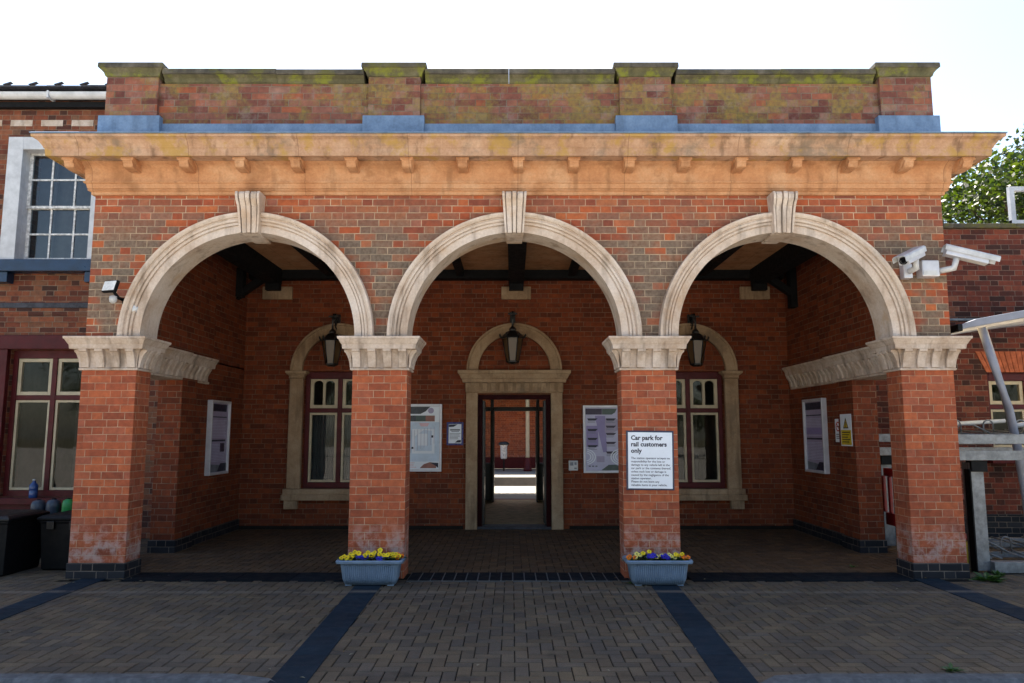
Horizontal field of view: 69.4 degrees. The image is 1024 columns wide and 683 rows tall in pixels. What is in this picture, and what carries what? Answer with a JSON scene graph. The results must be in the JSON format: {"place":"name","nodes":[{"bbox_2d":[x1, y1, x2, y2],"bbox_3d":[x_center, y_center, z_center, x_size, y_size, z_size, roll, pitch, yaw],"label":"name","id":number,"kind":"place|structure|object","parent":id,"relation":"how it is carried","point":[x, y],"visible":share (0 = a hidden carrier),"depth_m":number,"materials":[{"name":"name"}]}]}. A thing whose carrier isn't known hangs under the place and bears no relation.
{"place":"outdoors","nodes":[
{"label":"outdoors","id":0,"kind":"place"},
{"bbox_2d":[0,530,1023,682],"bbox_3d":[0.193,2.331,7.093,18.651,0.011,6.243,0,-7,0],"label":"forecourt paving","id":1,"kind":"structure","parent":0,"point":[104,616],"depth_m":5.47,"materials":[{"name":"grey brick"}]},
{"bbox_2d":[0,509,49,576],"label":"storage tub","id":2,"kind":"object","parent":1,"relation":"on","point":[20,539],"visible":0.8,"depth_m":7.71,"materials":[{"name":"black plastic"}]},
{"bbox_2d":[30,499,45,557],"bbox_3d":[-5.555,2.181,8.649,0.159,0.670,0.159,0,-7,0],"label":"canister","id":3,"kind":"object","parent":1,"relation":"on","point":[39,504],"visible":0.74,"depth_m":8.63,"materials":[{"name":"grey plastic"}]},
{"bbox_2d":[0,579,105,620],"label":"paving band","id":4,"kind":"object","parent":1,"relation":"on","point":[31,602],"visible":1,"depth_m":6.50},
{"bbox_2d":[45,498,61,513],"bbox_3d":[-5.390,2.181,8.669,0.163,0.675,0.163,0,-7,0],"label":"canister","id":5,"kind":"object","parent":1,"relation":"on","point":[53,505],"visible":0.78,"depth_m":8.64,"materials":[{"name":"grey plastic"}]},
{"bbox_2d":[37,510,71,569],"bbox_3d":[-4.750,2.154,8.068,0.540,0.582,0.590,0,-7,0],"label":"storage tub","id":6,"kind":"object","parent":1,"relation":"on","point":[55,534],"visible":0.55,"depth_m":7.82,"materials":[{"name":"black plastic"}]},
{"bbox_2d":[61,498,72,511],"bbox_3d":[-5.205,2.176,8.650,0.135,0.680,0.135,0,-7,0],"label":"canister","id":7,"kind":"object","parent":1,"relation":"on","point":[67,504],"visible":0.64,"depth_m":8.63,"materials":[{"name":"green plastic"}]},
{"bbox_2d":[268,585,381,682],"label":"paving band","id":8,"kind":"object","parent":1,"relation":"on","point":[308,657],"visible":0.95,"depth_m":5.21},
{"bbox_2d":[335,555,405,585],"bbox_3d":[-1.355,2.210,7.129,0.643,0.244,0.323,0,-7,0],"label":"planter","id":9,"kind":"object","parent":1,"relation":"on","point":[370,572],"visible":0.87,"depth_m":7.01,"materials":[{"name":"plastic"}]},
{"bbox_2d":[336,554,353,560],"bbox_3d":[-1.599,2.083,7.122,0.176,0.068,0.166,0,-7,0],"label":"pansy","id":10,"kind":"object","parent":9,"relation":"on","point":[344,557],"visible":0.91,"depth_m":7.10,"materials":[{"name":"yellow plant"}]},
{"bbox_2d":[347,550,361,559],"bbox_3d":[-1.522,2.069,7.140,0.150,0.106,0.162,-4,-8,28],"label":"pansy","id":11,"kind":"object","parent":9,"relation":"in","point":[353,554],"visible":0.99,"depth_m":7.13,"materials":[{"name":"yellow plant"}]},
{"bbox_2d":[354,555,367,560],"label":"pansy","id":12,"kind":"object","parent":9,"relation":"in","point":[360,557],"visible":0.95,"depth_m":7.09,"materials":[{"name":"blue plant"}]},
{"bbox_2d":[362,550,374,560],"bbox_3d":[-1.376,2.064,7.123,0.172,0.101,0.171,5,-9,-38],"label":"pansy","id":13,"kind":"object","parent":9,"relation":"in","point":[371,555],"visible":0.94,"depth_m":7.11,"materials":[{"name":"yellow plant"}]},
{"bbox_2d":[368,547,383,560],"bbox_3d":[-1.305,2.062,7.177,0.170,0.121,0.156,0,-7,0],"label":"pansy","id":14,"kind":"object","parent":9,"relation":"on","point":[379,552],"visible":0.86,"depth_m":7.17,"materials":[{"name":"yellow plant"}]},
{"bbox_2d":[373,556,388,560],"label":"pansy","id":15,"kind":"object","parent":9,"relation":"in","point":[378,558],"visible":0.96,"depth_m":7.07,"materials":[{"name":"blue plant"}]},
{"bbox_2d":[381,552,392,560],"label":"pansy","id":16,"kind":"object","parent":9,"relation":"in","point":[386,555],"visible":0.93,"depth_m":7.10,"materials":[{"name":"yellow plant"}]},
{"bbox_2d":[390,552,401,560],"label":"pansy","id":17,"kind":"object","parent":9,"relation":"in","point":[394,554],"visible":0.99,"depth_m":7.12,"materials":[{"name":"yellow plant"}]},
{"bbox_2d":[396,552,407,559],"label":"pansy","id":18,"kind":"object","parent":9,"relation":"in","point":[402,555],"visible":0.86,"depth_m":7.15,"materials":[{"name":"orange plant"}]},
{"bbox_2d":[0,81,794,538],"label":"station building","id":19,"kind":"structure","parent":1,"relation":"on","point":[734,443],"depth_m":11.30,"materials":[{"name":"brick"}]},
{"bbox_2d":[28,479,38,497],"bbox_3d":[-6.555,2.014,10.140,0.110,0.252,0.107,0,-7,0],"label":"water bottle","id":20,"kind":"object","parent":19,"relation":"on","point":[33,488],"visible":1,"depth_m":10.10,"materials":[{"name":"blue plastic"}]},
{"bbox_2d":[3,351,81,496],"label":"window","id":21,"kind":"structure","parent":19,"relation":"in","point":[50,400],"depth_m":10.65,"materials":[{"name":"clear glass"}]},
{"bbox_2d":[0,137,94,283],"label":"sash window","id":22,"kind":"structure","parent":19,"relation":"in","point":[66,208],"depth_m":10.78,"materials":[{"name":"white paint"}]},
{"bbox_2d":[303,372,352,487],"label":"window","id":23,"kind":"structure","parent":19,"relation":"in","point":[328,408],"depth_m":11.49,"materials":[{"name":"clear glass"}]},
{"bbox_2d":[319,314,341,366],"bbox_3d":[-2.734,-0.035,11.202,0.372,0.838,0.523,3,-8,-26],"label":"lantern","id":24,"kind":"object","parent":19,"relation":"attached to","point":[331,345],"visible":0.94,"depth_m":11.06,"materials":[{"name":"black metal"}]},
{"bbox_2d":[410,404,441,471],"bbox_3d":[-1.420,1.465,11.281,0.700,1.020,0.050,0,-7,0],"label":"map poster","id":25,"kind":"object","parent":19,"relation":"attached to","point":[426,439],"visible":0.62,"depth_m":11.27,"materials":[{"name":"paper"}]},
{"bbox_2d":[446,422,463,444],"bbox_3d":[-0.870,1.407,11.298,0.255,0.350,0.030,0,-7,0],"label":"notice","id":26,"kind":"object","parent":19,"relation":"attached to","point":[454,433],"visible":1,"depth_m":11.29,"materials":[{"name":"white paper"}]},
{"bbox_2d":[482,400,485,524],"bbox_3d":[-0.447,1.893,11.671,0.040,1.905,0.490,0,-7,0],"label":"door","id":27,"kind":"structure","parent":19,"relation":"in","point":[484,403],"depth_m":11.49,"materials":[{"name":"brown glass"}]},
{"bbox_2d":[492,411,494,501],"bbox_3d":[-0.392,2.417,15.647,0.035,1.880,0.550,0,-7,0],"label":"door","id":28,"kind":"structure","parent":19,"relation":"in","point":[493,412],"depth_m":15.41,"materials":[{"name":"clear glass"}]},
{"bbox_2d":[499,311,525,363],"bbox_3d":[-0.014,-0.074,11.207,0.372,0.838,0.523,3,-8,-26],"label":"lantern","id":29,"kind":"object","parent":19,"relation":"attached to","point":[512,338],"visible":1,"depth_m":11.06,"materials":[{"name":"black metal"}]},
{"bbox_2d":[535,411,537,501],"bbox_3d":[0.522,2.417,15.647,0.035,1.880,0.550,0,-7,0],"label":"door","id":30,"kind":"structure","parent":19,"relation":"in","point":[536,412],"depth_m":15.41,"materials":[{"name":"brown glass"}]},
{"bbox_2d":[543,400,545,524],"bbox_3d":[0.517,1.893,11.671,0.040,1.905,0.490,0,-7,0],"label":"door","id":31,"kind":"structure","parent":19,"relation":"in","point":[544,402],"depth_m":11.48,"materials":[{"name":"brown wood"}]},
{"bbox_2d":[569,460,577,470],"bbox_3d":[0.930,1.882,11.230,0.140,0.150,0.049,0,-7,0],"label":"door control box","id":32,"kind":"object","parent":19,"relation":"attached to","point":[573,465],"visible":1,"depth_m":11.21,"materials":[{"name":"white plastic"}]},
{"bbox_2d":[583,405,618,472],"bbox_3d":[1.385,1.485,11.278,0.600,1.020,0.050,0,-7,0],"label":"travel poster","id":33,"kind":"object","parent":19,"relation":"attached to","point":[600,438],"visible":0.84,"depth_m":11.27,"materials":[{"name":"paper"}]},
{"bbox_2d":[686,314,708,366],"bbox_3d":[2.746,-0.035,11.202,0.372,0.838,0.523,3,-8,-26],"label":"lantern","id":34,"kind":"object","parent":19,"relation":"attached to","point":[696,346],"visible":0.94,"depth_m":11.06,"materials":[{"name":"black metal"}]},
{"bbox_2d":[676,372,724,487],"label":"window","id":35,"kind":"structure","parent":19,"relation":"in","point":[698,394],"depth_m":11.52,"materials":[{"name":"clear glass"}]},
{"bbox_2d":[0,674,1023,682],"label":"kerb","id":36,"kind":"structure","parent":1,"relation":"on","point":[238,678],"depth_m":4.36,"materials":[{"name":"grey concrete"}]},
{"bbox_2d":[6,577,1020,680],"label":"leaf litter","id":37,"kind":"object","parent":1,"relation":"on","point":[525,594],"visible":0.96,"depth_m":5.22,"materials":[{"name":"brown plant"}]},
{"bbox_2d":[121,572,915,581],"bbox_3d":[0.065,2.374,7.460,7.796,0.018,0.405,0,-7,0],"label":"threshold strip","id":38,"kind":"object","parent":1,"relation":"on","point":[553,576],"visible":0.94,"depth_m":7.44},
{"bbox_2d":[406,573,630,581],"bbox_3d":[0.065,2.381,7.459,2.200,0.024,0.409,0,-7,0],"label":"threshold mortar","id":39,"kind":"object","parent":38,"relation":"on","point":[517,581],"visible":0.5,"depth_m":7.26,"materials":[{"name":"grey concrete"}]},
{"bbox_2d":[140,529,898,573],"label":"portico floor","id":40,"kind":"structure","parent":1,"relation":"on","point":[242,550],"depth_m":8.97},
{"bbox_2d":[29,62,1007,579],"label":"station portico","id":41,"kind":"structure","parent":40,"relation":"on","point":[641,194],"depth_m":7.79,"materials":[{"name":"brick"}]},
{"bbox_2d":[102,280,124,303],"bbox_3d":[-4.065,-0.499,7.617,0.170,0.231,0.243,-2,-7,18],"label":"floodlight","id":42,"kind":"object","parent":41,"relation":"attached to","point":[112,286],"visible":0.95,"depth_m":7.54,"materials":[{"name":"black plastic"}]},
{"bbox_2d":[204,400,231,475],"bbox_3d":[-4.100,1.339,10.334,0.070,1.020,0.680,0,-7,0],"label":"timetable poster","id":43,"kind":"object","parent":41,"relation":"attached to","point":[218,437],"visible":1,"depth_m":10.29,"materials":[{"name":"paper"}]},
{"bbox_2d":[626,430,673,489],"bbox_3d":[1.400,1.204,7.499,0.484,0.596,0.017,1,-7,0],"label":"car park sign","id":44,"kind":"object","parent":41,"relation":"attached to","point":[649,460],"visible":1,"depth_m":7.49,"materials":[{"name":"white metal"}]},
{"bbox_2d":[802,398,829,473],"bbox_3d":[4.230,1.312,10.317,0.070,1.020,0.680,0,-7,0],"label":"timetable poster","id":45,"kind":"object","parent":41,"relation":"attached to","point":[815,435],"visible":1,"depth_m":10.27,"materials":[{"name":"paper"}]},
{"bbox_2d":[835,419,839,441],"bbox_3d":[4.260,1.161,9.661,0.008,0.300,0.180,0,-7,0],"label":"no smoking sign","id":46,"kind":"object","parent":41,"relation":"attached to","point":[837,429],"visible":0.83,"depth_m":9.68,"materials":[{"name":"white plastic"}]},
{"bbox_2d":[840,414,852,445],"bbox_3d":[4.214,1.116,9.334,0.008,0.400,0.310,0,-7,0],"label":"warning sign","id":47,"kind":"object","parent":41,"relation":"attached to","point":[846,429],"visible":1,"depth_m":9.32,"materials":[{"name":"yellow plastic"}]},
{"bbox_2d":[899,260,939,279],"bbox_3d":[4.230,-0.743,7.679,0.350,0.180,0.134,0,-7,0],"label":"junction box","id":48,"kind":"object","parent":41,"relation":"attached to","point":[928,269],"visible":0.9,"depth_m":7.63,"materials":[{"name":"metal"}]},
{"bbox_2d":[892,245,926,273],"bbox_3d":[4.000,-0.858,7.495,0.498,0.280,0.184,5,-9,-38],"label":"security camera","id":49,"kind":"object","parent":48,"relation":"attached to","point":[914,255],"visible":1,"depth_m":7.43,"materials":[{"name":"metal"}]},
{"bbox_2d":[939,244,1000,273],"bbox_3d":[4.641,-0.856,7.537,0.570,0.286,0.174,-2,-7,18],"label":"security camera","id":50,"kind":"object","parent":48,"relation":"attached to","point":[956,254],"visible":1,"depth_m":7.51,"materials":[{"name":"metal"}]},
{"bbox_2d":[622,555,692,585],"bbox_3d":[1.400,2.210,7.129,0.643,0.244,0.323,0,-7,0],"label":"planter","id":51,"kind":"object","parent":1,"relation":"on","point":[654,572],"visible":0.92,"depth_m":7.01,"materials":[{"name":"plastic"}]},
{"bbox_2d":[621,554,638,560],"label":"pansy","id":52,"kind":"object","parent":51,"relation":"on","point":[629,557],"visible":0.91,"depth_m":7.11,"materials":[{"name":"orange plant"}]},
{"bbox_2d":[631,552,645,560],"bbox_3d":[1.207,2.074,7.140,0.152,0.086,0.161,3,-8,-23],"label":"pansy","id":53,"kind":"object","parent":51,"relation":"in","point":[637,554],"visible":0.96,"depth_m":7.14,"materials":[{"name":"yellow plant"}]},
{"bbox_2d":[637,550,650,560],"bbox_3d":[1.280,2.072,7.184,0.157,0.101,0.168,0,-7,0],"label":"pansy","id":54,"kind":"object","parent":51,"relation":"in","point":[644,554],"visible":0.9,"depth_m":7.17,"materials":[{"name":"plant"}]},
{"bbox_2d":[643,553,660,560],"bbox_3d":[1.340,2.072,7.110,0.176,0.086,0.145,5,-8,-33],"label":"pansy","id":55,"kind":"object","parent":51,"relation":"in","point":[651,556],"visible":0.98,"depth_m":7.09,"materials":[{"name":"blue plant"}]},
{"bbox_2d":[657,553,672,560],"bbox_3d":[1.469,2.078,7.113,0.159,0.072,0.155,-2,-7,16],"label":"pansy","id":56,"kind":"object","parent":51,"relation":"in","point":[665,557],"visible":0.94,"depth_m":7.10,"materials":[{"name":"blue plant"}]},
{"bbox_2d":[667,553,679,560],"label":"pansy","id":57,"kind":"object","parent":51,"relation":"in","point":[672,556],"visible":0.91,"depth_m":7.12,"materials":[{"name":"yellow plant"}]},
{"bbox_2d":[673,552,683,560],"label":"pansy","id":58,"kind":"object","parent":51,"relation":"in","point":[678,554],"visible":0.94,"depth_m":7.14,"materials":[{"name":"yellow plant"}]},
{"bbox_2d":[677,555,693,560],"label":"pansy","id":59,"kind":"object","parent":51,"relation":"on","point":[684,558],"visible":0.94,"depth_m":7.11,"materials":[{"name":"orange plant"}]},
{"bbox_2d":[651,585,757,682],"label":"paving band","id":60,"kind":"object","parent":1,"relation":"on","point":[722,661],"visible":0.98,"depth_m":5.21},
{"bbox_2d":[881,468,968,562],"bbox_3d":[4.766,1.989,8.644,0.216,1.050,1.494,1,-7,-10],"label":"plastic barrier","id":61,"kind":"object","parent":1,"relation":"on","point":[890,514],"visible":0.18,"depth_m":9.22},
{"bbox_2d":[876,223,1023,538],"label":"side building","id":62,"kind":"structure","parent":1,"relation":"on","point":[976,291],"depth_m":10.49,"materials":[{"name":"brick"}]},
{"bbox_2d":[987,373,1023,446],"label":"window","id":63,"kind":"structure","parent":62,"relation":"in","point":[1014,382],"depth_m":10.49,"materials":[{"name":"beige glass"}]},
{"bbox_2d":[1006,186,1023,222],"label":"guard rail","id":64,"kind":"object","parent":62,"relation":"on","point":[1010,190],"visible":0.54,"depth_m":12.87,"materials":[{"name":"white metal"}]},
{"bbox_2d":[879,419,1023,572],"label":"cycle rack","id":65,"kind":"object","parent":1,"relation":"on","point":[980,542],"visible":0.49,"depth_m":7.78,"materials":[{"name":"metal"}]},
{"bbox_2d":[940,662,962,671],"bbox_3d":[2.693,1.998,4.524,0.119,0.034,0.133,0,-7,0],"label":"weed","id":66,"kind":"object","parent":1,"relation":"on","point":[951,668],"visible":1,"depth_m":4.54,"materials":[{"name":"green plant"}]},
{"bbox_2d":[914,579,1023,620],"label":"paving band","id":67,"kind":"object","parent":1,"relation":"on","point":[1009,609],"visible":1,"depth_m":6.50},
{"bbox_2d":[950,310,1023,512],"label":"cycle shelter","id":68,"kind":"object","parent":1,"relation":"on","point":[982,326],"visible":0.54,"depth_m":8.38,"materials":[{"name":"white metal"}]},
{"bbox_2d":[969,571,1004,582],"bbox_3d":[4.696,2.322,7.273,0.355,0.077,0.328,0,-7,0],"label":"weed","id":69,"kind":"object","parent":1,"relation":"on","point":[989,577],"visible":1,"depth_m":7.27,"materials":[{"name":"green plant"}]},
{"bbox_2d":[992,570,1004,575],"bbox_3d":[4.936,2.343,7.494,0.171,0.068,0.137,6,-9,-42],"label":"weed","id":70,"kind":"object","parent":1,"relation":"on","point":[996,572],"visible":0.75,"depth_m":7.47,"materials":[{"name":"green plant"}]},
{"bbox_2d":[0,0,1023,222],"label":"sky","id":71,"kind":"structure","parent":0,"point":[977,85],"materials":[{"name":"white"}]},
{"bbox_2d":[494,469,535,485],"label":"platform","id":72,"kind":"structure","parent":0,"point":[513,477],"depth_m":23.99,"materials":[{"name":"concrete"}]},
{"bbox_2d":[499,441,508,470],"bbox_3d":[-0.305,4.268,27.485,0.391,1.100,0.400,-6,-9,39],"label":"litter bag stand","id":73,"kind":"object","parent":72,"relation":"on","point":[503,448],"visible":1,"depth_m":27.41,"materials":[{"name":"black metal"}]},
{"bbox_2d":[485,400,543,456],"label":"platform wall","id":74,"kind":"structure","parent":72,"relation":"on","point":[510,427],"depth_m":29.80,"materials":[{"name":"brick"}]},
{"bbox_2d":[485,457,542,468],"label":"wall plinth","id":75,"kind":"structure","parent":74,"relation":"attached to","point":[514,462],"depth_m":29.61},
{"bbox_2d":[523,400,531,470],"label":"platform column","id":76,"kind":"structure","parent":72,"relation":"on","point":[527,463],"depth_m":27.68,"materials":[{"name":"metal"}]},
{"bbox_2d":[494,486,535,498],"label":"platform","id":77,"kind":"structure","parent":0,"point":[514,492],"depth_m":17.92,"materials":[{"name":"concrete"}]},
{"bbox_2d":[941,127,1023,222],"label":"broadleaf tree","id":78,"kind":"object","parent":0,"point":[988,194],"visible":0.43,"depth_m":21.54,"materials":[{"name":"green plant"}]}
]}

